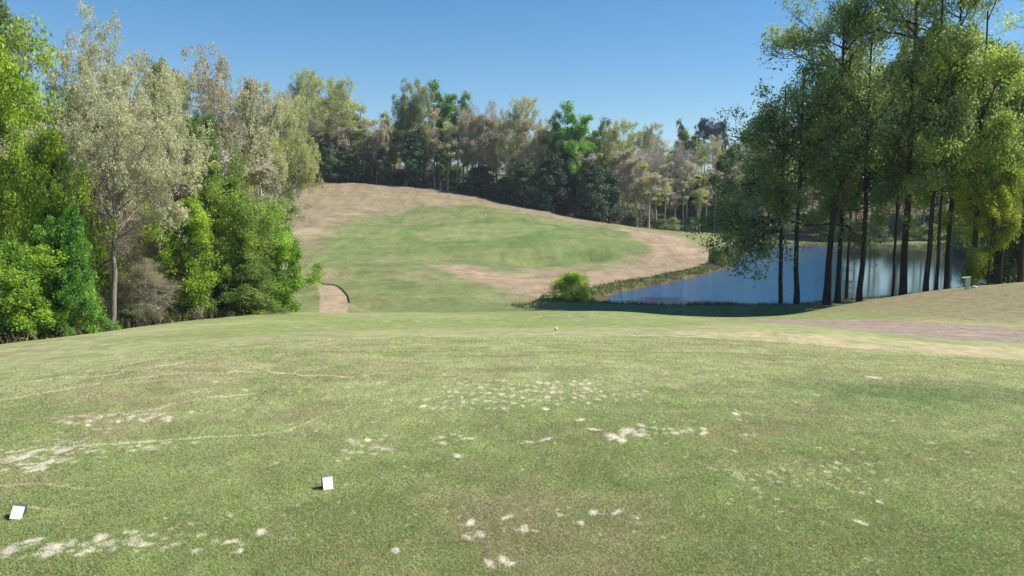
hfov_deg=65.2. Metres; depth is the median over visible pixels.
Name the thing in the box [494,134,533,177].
tree
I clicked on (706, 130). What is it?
tree
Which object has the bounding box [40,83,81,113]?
tree
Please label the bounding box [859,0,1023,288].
tree
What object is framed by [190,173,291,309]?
tree
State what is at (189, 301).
bush
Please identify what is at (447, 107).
tree
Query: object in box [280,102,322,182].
tree
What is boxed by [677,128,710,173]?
tree
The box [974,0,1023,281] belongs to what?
tree
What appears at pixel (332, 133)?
tree
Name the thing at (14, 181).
tree
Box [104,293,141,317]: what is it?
bush
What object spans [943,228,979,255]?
bush
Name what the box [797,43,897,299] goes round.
tree
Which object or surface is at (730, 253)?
bush
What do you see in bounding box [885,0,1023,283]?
tree
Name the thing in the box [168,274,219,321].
bush
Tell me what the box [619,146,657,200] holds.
tree
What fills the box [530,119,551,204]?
tree
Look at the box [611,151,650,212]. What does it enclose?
tree
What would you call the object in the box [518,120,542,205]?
tree
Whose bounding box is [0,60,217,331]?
tree
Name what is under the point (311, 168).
tree
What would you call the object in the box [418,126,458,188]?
tree
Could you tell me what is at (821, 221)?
bush
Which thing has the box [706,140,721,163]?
tree
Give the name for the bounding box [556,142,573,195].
tree
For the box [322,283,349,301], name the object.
kerb
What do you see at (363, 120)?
tree
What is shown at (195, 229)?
tree
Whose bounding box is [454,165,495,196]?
bush
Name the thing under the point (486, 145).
tree
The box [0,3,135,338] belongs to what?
tree
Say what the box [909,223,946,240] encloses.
bush
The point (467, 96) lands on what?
tree
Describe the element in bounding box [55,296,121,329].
bush
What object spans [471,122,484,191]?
tree
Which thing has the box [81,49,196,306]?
tree
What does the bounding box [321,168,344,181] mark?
bush
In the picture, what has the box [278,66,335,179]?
tree
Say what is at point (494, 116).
tree
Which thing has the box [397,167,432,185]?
bush
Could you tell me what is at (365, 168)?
bush
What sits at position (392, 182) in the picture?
bush
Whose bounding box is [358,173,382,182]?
bush
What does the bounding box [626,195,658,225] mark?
bush
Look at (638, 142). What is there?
tree
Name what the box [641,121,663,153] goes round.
tree
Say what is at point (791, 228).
bush
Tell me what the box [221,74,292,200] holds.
tree
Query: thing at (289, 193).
tree
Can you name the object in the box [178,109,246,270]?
tree
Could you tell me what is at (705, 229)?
bush
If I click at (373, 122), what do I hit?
tree
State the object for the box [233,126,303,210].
tree
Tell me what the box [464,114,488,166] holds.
tree
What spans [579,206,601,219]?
bush
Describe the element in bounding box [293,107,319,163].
tree
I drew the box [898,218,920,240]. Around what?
bush
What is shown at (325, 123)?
tree
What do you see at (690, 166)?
tree
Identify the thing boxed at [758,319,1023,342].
cart path
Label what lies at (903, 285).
tree
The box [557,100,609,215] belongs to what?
tree
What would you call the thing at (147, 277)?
bush
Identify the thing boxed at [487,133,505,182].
tree
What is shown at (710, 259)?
bush
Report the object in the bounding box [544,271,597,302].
bush
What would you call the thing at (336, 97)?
tree
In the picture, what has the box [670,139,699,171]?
tree
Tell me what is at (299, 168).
bush
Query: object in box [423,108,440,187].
tree
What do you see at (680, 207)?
bush
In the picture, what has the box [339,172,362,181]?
bush
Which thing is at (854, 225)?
bush
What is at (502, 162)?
tree
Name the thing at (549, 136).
tree
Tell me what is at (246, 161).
tree
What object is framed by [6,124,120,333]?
tree
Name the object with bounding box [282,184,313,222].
tree
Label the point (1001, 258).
tree
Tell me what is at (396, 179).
bush
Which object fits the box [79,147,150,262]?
tree
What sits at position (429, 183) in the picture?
bush
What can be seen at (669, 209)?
bush
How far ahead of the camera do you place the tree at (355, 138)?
182.72 m
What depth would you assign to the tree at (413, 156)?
175.14 m
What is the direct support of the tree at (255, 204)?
on the ground at (386, 270)
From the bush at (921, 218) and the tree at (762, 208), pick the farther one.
the tree at (762, 208)
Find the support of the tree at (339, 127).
on the ground at (386, 270)
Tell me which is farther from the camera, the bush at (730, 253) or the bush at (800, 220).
the bush at (800, 220)
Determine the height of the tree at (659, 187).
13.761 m
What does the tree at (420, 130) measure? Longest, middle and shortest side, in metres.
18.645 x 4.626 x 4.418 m
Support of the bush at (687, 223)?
on the ground at (386, 270)
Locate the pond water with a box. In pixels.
[605,245,986,304]
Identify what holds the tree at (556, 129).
on the ground at (386, 270)
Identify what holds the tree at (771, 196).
on the ground at (386, 270)
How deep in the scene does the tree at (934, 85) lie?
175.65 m
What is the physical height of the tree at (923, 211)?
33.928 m
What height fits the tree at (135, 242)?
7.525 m
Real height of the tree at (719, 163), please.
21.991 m
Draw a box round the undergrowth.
[0,295,292,343]
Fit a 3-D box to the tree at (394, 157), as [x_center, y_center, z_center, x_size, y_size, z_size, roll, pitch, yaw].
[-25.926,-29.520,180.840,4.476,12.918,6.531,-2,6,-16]
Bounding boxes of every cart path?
[312,282,348,312]
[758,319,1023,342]
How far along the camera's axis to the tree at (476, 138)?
177.21 m
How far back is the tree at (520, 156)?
171.94 m
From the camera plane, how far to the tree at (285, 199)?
81.23 m
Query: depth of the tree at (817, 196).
213.78 m
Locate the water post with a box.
[961,277,970,288]
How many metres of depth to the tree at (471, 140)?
197.26 m
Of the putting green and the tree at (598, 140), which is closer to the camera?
the putting green
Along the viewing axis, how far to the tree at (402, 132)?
176.43 m
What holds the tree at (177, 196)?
on the ground at (386, 270)
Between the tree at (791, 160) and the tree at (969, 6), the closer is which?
the tree at (969, 6)
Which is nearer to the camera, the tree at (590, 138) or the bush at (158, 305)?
the bush at (158, 305)
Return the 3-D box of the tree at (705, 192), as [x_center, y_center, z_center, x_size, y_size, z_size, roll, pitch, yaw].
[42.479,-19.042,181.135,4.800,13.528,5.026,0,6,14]
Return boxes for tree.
[0,0,43,112]
[0,0,147,288]
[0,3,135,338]
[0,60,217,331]
[1,124,98,297]
[4,90,66,229]
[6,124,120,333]
[18,116,98,261]
[29,203,122,337]
[38,100,66,122]
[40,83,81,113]
[46,91,121,219]
[56,103,146,302]
[75,158,165,301]
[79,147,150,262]
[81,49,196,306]
[95,196,176,324]
[99,117,161,300]
[99,131,146,318]
[118,186,218,311]
[125,42,261,194]
[130,150,223,291]
[136,191,236,323]
[144,141,208,256]
[164,146,242,255]
[172,159,223,274]
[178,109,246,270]
[189,119,257,197]
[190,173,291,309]
[213,195,301,304]
[217,166,250,258]
[218,150,234,159]
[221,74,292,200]
[222,83,327,204]
[222,145,258,197]
[224,161,261,201]
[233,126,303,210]
[244,156,287,209]
[249,173,295,228]
[270,92,305,168]
[275,171,298,231]
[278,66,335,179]
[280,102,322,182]
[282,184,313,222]
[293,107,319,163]
[296,75,361,180]
[303,131,341,181]
[305,126,336,176]
[307,103,356,147]
[309,104,344,154]
[311,125,344,177]
[312,118,334,179]
[322,113,340,179]
[331,123,354,156]
[332,151,364,181]
[334,124,370,171]
[336,99,387,168]
[336,126,354,181]
[339,110,367,138]
[349,128,371,176]
[351,118,380,161]
[354,145,367,180]
[355,136,374,182]
[356,134,390,161]
[361,147,393,183]
[371,119,393,183]
[372,138,398,182]
[378,110,402,169]
[388,129,399,183]
[389,116,433,185]
[390,77,435,184]
[394,129,429,186]
[395,127,414,169]
[397,128,410,185]
[405,108,423,186]
[406,79,447,177]
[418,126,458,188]
[419,107,432,186]
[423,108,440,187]
[425,79,457,189]
[427,98,473,165]
[429,150,457,189]
[431,121,462,190]
[432,125,450,188]
[442,115,472,188]
[446,90,477,175]
[449,118,489,169]
[453,113,483,191]
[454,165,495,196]
[456,98,503,166]
[457,122,470,190]
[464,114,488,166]
[468,116,511,172]
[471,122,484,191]
[475,114,499,166]
[484,103,511,174]
[485,118,507,198]
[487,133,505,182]
[488,139,530,178]
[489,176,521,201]
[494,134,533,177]
[495,118,515,201]
[497,93,550,202]
[500,163,541,207]
[503,133,537,177]
[507,125,518,167]
[510,129,529,202]
[514,132,537,205]
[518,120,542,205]
[527,153,567,211]
[529,146,546,204]
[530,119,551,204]
[532,128,555,209]
[534,110,567,210]
[550,150,563,210]
[555,147,585,213]
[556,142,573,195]
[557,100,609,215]
[568,162,612,222]
[569,137,585,215]
[577,153,596,218]
[579,151,586,215]
[582,116,611,170]
[583,133,610,180]
[592,146,608,213]
[593,153,607,220]
[598,169,629,222]
[600,118,638,221]
[602,134,628,152]
[603,152,621,222]
[609,156,628,223]
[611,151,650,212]
[617,148,629,224]
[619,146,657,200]
[622,146,637,224]
[623,156,649,226]
[626,130,648,157]
[630,161,649,226]
[631,150,659,201]
[631,172,664,228]
[633,130,658,153]
[639,171,676,207]
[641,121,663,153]
[642,148,685,213]
[642,152,656,200]
[647,172,673,226]
[648,137,671,158]
[653,153,683,202]
[658,161,674,229]
[664,173,713,207]
[666,150,687,174]
[667,178,689,229]
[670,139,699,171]
[670,143,702,199]
[672,167,691,230]
[673,118,688,149]
[675,159,697,230]
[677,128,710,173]
[685,60,887,302]
[690,174,709,231]
[691,154,715,216]
[691,175,704,231]
[692,141,711,170]
[693,117,720,173]
[695,171,714,221]
[701,134,724,169]
[704,141,744,216]
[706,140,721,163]
[709,168,723,231]
[711,119,729,155]
[711,175,750,220]
[712,182,729,221]
[714,0,949,304]
[717,164,740,214]
[726,183,757,233]
[734,132,757,174]
[735,25,887,303]
[737,170,772,218]
[743,121,793,164]
[751,157,785,218]
[757,138,806,188]
[770,0,935,301]
[783,0,1023,295]
[784,12,894,302]
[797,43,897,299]
[801,176,825,207]
[858,61,948,296]
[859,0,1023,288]
[865,0,1004,291]
[878,108,920,230]
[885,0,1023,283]
[894,20,1001,289]
[895,33,934,215]
[895,38,924,202]
[896,31,1023,283]
[913,130,929,239]
[942,151,1023,287]
[963,228,1020,285]
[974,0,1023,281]
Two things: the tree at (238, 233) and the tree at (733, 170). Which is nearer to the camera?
the tree at (238, 233)
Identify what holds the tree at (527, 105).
on the ground at (386, 270)
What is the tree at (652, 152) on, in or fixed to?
on the ground at (386, 270)
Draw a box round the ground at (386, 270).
[0,174,1023,575]
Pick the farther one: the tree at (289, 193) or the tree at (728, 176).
the tree at (728, 176)
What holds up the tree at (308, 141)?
on the ground at (386, 270)
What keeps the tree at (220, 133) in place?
on the ground at (386, 270)
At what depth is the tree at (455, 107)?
195.56 m
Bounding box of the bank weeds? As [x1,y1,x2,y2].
[506,242,1003,307]
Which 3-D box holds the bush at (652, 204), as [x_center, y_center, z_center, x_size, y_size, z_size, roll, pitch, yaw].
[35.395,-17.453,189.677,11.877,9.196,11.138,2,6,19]
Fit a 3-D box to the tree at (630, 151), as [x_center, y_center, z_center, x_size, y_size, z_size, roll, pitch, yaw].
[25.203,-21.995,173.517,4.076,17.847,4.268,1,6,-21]
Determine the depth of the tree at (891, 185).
175.88 m
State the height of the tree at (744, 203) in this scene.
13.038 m
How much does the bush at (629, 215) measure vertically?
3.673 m
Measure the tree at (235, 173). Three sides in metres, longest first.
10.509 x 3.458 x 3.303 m
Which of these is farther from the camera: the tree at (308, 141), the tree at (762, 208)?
the tree at (762, 208)
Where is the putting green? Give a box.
[412,223,556,241]
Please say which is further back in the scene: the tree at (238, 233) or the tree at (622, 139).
the tree at (622, 139)
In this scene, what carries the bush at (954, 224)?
on the ground at (386, 270)
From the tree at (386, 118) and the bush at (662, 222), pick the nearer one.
the bush at (662, 222)
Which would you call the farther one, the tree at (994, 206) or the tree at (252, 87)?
the tree at (252, 87)
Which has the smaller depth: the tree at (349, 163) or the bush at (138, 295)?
the bush at (138, 295)
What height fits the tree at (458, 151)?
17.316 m
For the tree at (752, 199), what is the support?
on the ground at (386, 270)
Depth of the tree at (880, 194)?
55.67 m
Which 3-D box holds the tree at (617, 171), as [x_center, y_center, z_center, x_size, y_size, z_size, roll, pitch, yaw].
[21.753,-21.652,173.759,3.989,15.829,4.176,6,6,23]
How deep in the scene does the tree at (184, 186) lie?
48.23 m
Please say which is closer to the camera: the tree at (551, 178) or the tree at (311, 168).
the tree at (311, 168)
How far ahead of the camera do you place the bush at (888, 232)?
174.61 m
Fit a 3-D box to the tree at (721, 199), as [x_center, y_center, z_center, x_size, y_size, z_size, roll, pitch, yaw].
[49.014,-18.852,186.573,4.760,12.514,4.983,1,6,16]
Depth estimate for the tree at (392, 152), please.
179.90 m
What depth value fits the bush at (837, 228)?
172.79 m
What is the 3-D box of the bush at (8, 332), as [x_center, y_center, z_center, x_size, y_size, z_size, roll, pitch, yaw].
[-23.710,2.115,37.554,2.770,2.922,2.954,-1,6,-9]
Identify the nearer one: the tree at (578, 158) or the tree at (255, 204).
the tree at (255, 204)
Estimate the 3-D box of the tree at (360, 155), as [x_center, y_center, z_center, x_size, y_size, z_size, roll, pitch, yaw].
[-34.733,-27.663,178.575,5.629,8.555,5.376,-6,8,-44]
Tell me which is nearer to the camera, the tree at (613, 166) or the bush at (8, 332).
the bush at (8, 332)
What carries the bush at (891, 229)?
on the ground at (386, 270)
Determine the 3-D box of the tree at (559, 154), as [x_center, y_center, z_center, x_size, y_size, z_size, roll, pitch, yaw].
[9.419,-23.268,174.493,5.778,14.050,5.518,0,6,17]
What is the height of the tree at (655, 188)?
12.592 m
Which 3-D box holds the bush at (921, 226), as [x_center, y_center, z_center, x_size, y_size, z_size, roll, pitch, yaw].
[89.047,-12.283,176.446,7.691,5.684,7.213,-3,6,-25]
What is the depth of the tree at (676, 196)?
180.28 m
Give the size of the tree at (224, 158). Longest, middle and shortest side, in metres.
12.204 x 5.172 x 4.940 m
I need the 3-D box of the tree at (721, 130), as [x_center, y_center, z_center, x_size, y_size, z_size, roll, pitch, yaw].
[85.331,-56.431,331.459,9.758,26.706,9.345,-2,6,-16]
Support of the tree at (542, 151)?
on the ground at (386, 270)
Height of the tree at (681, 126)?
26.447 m
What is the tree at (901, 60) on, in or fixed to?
on the ground at (386, 270)
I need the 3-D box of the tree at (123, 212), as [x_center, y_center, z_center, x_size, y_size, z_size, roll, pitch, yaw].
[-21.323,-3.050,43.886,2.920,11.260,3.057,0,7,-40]
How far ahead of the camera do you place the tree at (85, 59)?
43.90 m
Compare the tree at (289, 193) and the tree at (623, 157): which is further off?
the tree at (623, 157)
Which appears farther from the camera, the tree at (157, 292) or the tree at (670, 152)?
the tree at (670, 152)
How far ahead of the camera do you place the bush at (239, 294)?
45.77 m
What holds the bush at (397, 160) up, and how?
on the ground at (386, 270)
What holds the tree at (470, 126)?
on the ground at (386, 270)
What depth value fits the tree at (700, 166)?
194.15 m
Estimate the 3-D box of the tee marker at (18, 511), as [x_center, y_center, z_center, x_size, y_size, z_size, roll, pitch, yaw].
[-3.542,1.617,5.737,0.078,0.117,0.119,11,2,-16]
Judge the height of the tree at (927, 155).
18.375 m
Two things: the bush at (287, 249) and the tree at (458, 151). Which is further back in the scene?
the tree at (458, 151)
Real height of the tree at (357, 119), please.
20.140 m
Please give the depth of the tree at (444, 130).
178.24 m
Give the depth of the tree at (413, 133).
177.10 m
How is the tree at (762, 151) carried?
on the ground at (386, 270)
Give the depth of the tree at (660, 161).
186.14 m
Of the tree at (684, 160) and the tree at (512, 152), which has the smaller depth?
the tree at (512, 152)
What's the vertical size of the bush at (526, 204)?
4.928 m
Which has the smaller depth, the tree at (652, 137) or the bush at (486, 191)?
the bush at (486, 191)
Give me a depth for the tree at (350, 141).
179.70 m
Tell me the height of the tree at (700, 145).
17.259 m
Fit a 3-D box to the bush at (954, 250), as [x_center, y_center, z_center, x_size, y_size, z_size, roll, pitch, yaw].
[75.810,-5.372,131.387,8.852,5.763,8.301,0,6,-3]
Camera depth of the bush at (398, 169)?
188.88 m
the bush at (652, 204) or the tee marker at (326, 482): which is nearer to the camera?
the tee marker at (326, 482)
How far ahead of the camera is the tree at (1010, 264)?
61.59 m
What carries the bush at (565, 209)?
on the ground at (386, 270)
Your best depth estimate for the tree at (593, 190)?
165.98 m
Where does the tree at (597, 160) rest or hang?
on the ground at (386, 270)
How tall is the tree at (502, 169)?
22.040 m
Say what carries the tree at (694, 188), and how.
on the ground at (386, 270)
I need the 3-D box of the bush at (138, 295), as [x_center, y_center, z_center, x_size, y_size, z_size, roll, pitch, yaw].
[-21.087,1.189,44.374,2.370,3.363,2.527,4,7,37]
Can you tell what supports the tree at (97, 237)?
on the ground at (386, 270)
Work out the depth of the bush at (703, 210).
193.33 m
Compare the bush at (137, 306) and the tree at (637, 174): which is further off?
the tree at (637, 174)
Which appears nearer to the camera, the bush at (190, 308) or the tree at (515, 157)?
the bush at (190, 308)
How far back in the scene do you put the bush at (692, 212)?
189.36 m
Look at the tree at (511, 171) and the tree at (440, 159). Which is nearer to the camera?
the tree at (440, 159)
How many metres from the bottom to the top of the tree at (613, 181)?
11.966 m
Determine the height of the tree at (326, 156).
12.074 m
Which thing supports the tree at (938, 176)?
on the ground at (386, 270)
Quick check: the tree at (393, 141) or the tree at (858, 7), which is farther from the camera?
the tree at (393, 141)
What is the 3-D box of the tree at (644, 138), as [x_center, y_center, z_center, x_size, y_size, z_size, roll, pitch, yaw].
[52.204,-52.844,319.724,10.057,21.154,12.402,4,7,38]
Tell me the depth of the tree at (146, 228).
44.64 m
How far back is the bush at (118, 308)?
42.56 m
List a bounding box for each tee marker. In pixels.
[9,503,27,519]
[321,476,332,490]
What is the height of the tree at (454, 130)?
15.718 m
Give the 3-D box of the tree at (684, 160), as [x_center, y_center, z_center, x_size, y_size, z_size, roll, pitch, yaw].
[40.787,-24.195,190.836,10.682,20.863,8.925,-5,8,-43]
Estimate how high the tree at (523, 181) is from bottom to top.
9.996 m
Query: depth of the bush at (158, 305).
44.60 m
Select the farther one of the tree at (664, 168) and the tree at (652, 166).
the tree at (652, 166)
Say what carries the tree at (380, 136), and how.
on the ground at (386, 270)
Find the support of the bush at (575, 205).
on the ground at (386, 270)
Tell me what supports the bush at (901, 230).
on the ground at (386, 270)
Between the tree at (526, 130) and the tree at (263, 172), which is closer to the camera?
the tree at (263, 172)
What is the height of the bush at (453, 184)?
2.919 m
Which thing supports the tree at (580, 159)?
on the ground at (386, 270)
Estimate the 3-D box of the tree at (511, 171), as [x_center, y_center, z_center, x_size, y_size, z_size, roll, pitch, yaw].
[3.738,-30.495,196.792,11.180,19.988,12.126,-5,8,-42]
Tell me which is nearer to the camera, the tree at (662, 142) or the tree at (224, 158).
the tree at (224, 158)
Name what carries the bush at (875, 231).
on the ground at (386, 270)
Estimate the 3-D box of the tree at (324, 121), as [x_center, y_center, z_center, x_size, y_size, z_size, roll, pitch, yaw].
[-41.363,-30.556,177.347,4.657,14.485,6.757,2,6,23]
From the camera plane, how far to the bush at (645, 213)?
183.15 m
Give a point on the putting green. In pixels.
(471, 232)
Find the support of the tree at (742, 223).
on the ground at (386, 270)
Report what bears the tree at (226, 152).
on the ground at (386, 270)
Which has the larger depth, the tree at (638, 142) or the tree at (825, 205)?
the tree at (638, 142)
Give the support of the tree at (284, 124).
on the ground at (386, 270)
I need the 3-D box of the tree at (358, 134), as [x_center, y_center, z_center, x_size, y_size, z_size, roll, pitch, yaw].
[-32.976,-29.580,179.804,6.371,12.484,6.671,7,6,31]
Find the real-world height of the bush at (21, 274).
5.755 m
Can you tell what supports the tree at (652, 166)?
on the ground at (386, 270)
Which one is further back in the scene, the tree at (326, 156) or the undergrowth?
the tree at (326, 156)
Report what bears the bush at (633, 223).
on the ground at (386, 270)
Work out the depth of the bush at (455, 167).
187.49 m
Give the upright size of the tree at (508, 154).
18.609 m
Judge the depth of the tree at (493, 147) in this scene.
177.01 m
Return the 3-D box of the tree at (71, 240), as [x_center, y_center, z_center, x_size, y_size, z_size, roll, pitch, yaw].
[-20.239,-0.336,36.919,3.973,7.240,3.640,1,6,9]
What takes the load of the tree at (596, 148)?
on the ground at (386, 270)
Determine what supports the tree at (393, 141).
on the ground at (386, 270)
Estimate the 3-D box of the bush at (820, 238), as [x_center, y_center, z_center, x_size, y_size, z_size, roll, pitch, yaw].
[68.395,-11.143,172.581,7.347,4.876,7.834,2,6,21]
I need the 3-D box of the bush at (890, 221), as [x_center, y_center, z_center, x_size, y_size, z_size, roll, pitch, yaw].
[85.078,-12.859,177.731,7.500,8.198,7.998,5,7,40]
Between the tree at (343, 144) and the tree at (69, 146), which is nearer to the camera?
the tree at (69, 146)
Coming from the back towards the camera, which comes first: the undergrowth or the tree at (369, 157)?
the tree at (369, 157)
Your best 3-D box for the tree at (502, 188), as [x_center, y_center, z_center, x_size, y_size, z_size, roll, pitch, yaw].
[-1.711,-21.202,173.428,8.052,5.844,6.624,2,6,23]
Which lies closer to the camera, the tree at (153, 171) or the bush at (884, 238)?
the tree at (153, 171)
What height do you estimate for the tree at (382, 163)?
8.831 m
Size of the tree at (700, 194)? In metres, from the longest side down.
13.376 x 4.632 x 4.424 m
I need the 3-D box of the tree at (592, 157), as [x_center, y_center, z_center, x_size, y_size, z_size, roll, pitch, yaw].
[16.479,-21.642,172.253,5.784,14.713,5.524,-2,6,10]
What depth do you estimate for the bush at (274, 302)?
50.50 m
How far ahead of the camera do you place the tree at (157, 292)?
48.45 m
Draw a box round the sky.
[0,0,1023,177]
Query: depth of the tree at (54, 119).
62.84 m
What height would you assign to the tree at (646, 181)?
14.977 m
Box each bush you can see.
[0,234,73,343]
[0,314,26,342]
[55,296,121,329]
[91,286,118,327]
[101,255,183,326]
[103,302,134,327]
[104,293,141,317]
[116,282,153,324]
[116,302,162,326]
[143,298,167,314]
[164,277,218,314]
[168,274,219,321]
[206,252,292,316]
[210,276,248,311]
[248,222,326,311]
[248,294,288,311]
[287,159,305,178]
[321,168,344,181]
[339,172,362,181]
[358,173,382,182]
[359,163,373,181]
[367,176,395,183]
[383,172,409,184]
[386,163,403,184]
[390,159,403,170]
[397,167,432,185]
[409,172,432,187]
[420,165,450,187]
[429,164,469,190]
[443,181,470,191]
[474,186,498,197]
[482,183,502,198]
[517,192,535,205]
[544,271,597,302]
[554,206,574,215]
[555,191,589,215]
[566,201,582,216]
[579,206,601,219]
[606,201,657,224]
[617,202,662,226]
[617,212,634,224]
[623,217,645,225]
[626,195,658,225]
[646,198,684,224]
[650,218,671,229]
[651,202,682,227]
[657,216,681,229]
[669,204,713,228]
[676,208,701,223]
[677,216,697,230]
[690,202,712,219]
[694,223,714,232]
[705,246,728,267]
[723,245,735,262]
[754,217,779,233]
[769,212,800,232]
[783,210,812,232]
[799,219,823,232]
[808,208,829,231]
[811,219,853,242]
[813,227,843,242]
[837,223,876,242]
[860,222,890,241]
[869,221,899,241]
[872,226,901,242]
[884,213,902,231]
[884,226,902,239]
[888,213,922,240]
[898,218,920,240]
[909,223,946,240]
[913,220,926,239]
[918,213,937,233]
[937,215,964,238]
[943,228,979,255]
[945,242,979,254]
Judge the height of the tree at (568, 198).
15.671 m
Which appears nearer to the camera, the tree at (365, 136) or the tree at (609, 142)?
the tree at (609, 142)
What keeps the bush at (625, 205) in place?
on the ground at (386, 270)
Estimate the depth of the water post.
44.56 m
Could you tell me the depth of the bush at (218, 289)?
46.67 m
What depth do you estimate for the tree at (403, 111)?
177.31 m
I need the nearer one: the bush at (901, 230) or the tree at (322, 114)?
the bush at (901, 230)
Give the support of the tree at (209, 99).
on the ground at (386, 270)
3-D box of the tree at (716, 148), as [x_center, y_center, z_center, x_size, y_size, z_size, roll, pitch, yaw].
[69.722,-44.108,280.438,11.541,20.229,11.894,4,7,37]
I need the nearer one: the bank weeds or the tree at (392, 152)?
the bank weeds
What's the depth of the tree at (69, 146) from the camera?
63.18 m
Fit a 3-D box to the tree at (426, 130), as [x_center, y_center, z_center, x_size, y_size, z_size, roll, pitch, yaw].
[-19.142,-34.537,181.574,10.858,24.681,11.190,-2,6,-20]
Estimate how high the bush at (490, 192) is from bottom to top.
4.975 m
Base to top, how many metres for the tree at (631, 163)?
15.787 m
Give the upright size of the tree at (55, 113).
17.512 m
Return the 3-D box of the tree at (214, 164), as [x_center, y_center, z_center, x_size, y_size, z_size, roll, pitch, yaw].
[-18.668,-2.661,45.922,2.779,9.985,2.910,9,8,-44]
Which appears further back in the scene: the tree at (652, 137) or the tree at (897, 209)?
the tree at (652, 137)
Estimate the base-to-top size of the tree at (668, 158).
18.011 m
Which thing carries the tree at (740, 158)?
on the ground at (386, 270)
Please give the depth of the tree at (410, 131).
176.74 m
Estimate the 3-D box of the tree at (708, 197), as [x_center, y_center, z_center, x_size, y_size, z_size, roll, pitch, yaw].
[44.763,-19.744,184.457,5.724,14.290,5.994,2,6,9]
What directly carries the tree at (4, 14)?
on the ground at (386, 270)
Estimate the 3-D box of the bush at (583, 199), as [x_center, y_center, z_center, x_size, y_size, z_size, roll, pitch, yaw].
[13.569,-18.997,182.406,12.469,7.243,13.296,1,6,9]
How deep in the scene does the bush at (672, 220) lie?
178.74 m
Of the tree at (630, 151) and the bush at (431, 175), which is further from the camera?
the bush at (431, 175)
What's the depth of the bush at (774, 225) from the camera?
195.04 m
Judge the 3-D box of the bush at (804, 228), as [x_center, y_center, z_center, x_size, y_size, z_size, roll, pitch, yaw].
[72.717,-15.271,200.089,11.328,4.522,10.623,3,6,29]
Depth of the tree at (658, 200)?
176.69 m
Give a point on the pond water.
(719, 286)
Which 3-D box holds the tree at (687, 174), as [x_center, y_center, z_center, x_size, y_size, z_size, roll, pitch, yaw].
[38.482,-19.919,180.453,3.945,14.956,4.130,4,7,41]
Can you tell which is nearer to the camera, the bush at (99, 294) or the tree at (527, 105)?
the bush at (99, 294)
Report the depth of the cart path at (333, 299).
66.66 m
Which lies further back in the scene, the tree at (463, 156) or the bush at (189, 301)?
the tree at (463, 156)
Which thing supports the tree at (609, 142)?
on the ground at (386, 270)
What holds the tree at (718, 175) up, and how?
on the ground at (386, 270)
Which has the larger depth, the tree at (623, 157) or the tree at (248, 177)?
the tree at (623, 157)
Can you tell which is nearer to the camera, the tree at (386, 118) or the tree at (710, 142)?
the tree at (386, 118)
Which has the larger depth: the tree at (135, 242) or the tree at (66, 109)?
the tree at (66, 109)
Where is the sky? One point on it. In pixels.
(666, 62)
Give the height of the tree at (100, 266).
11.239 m

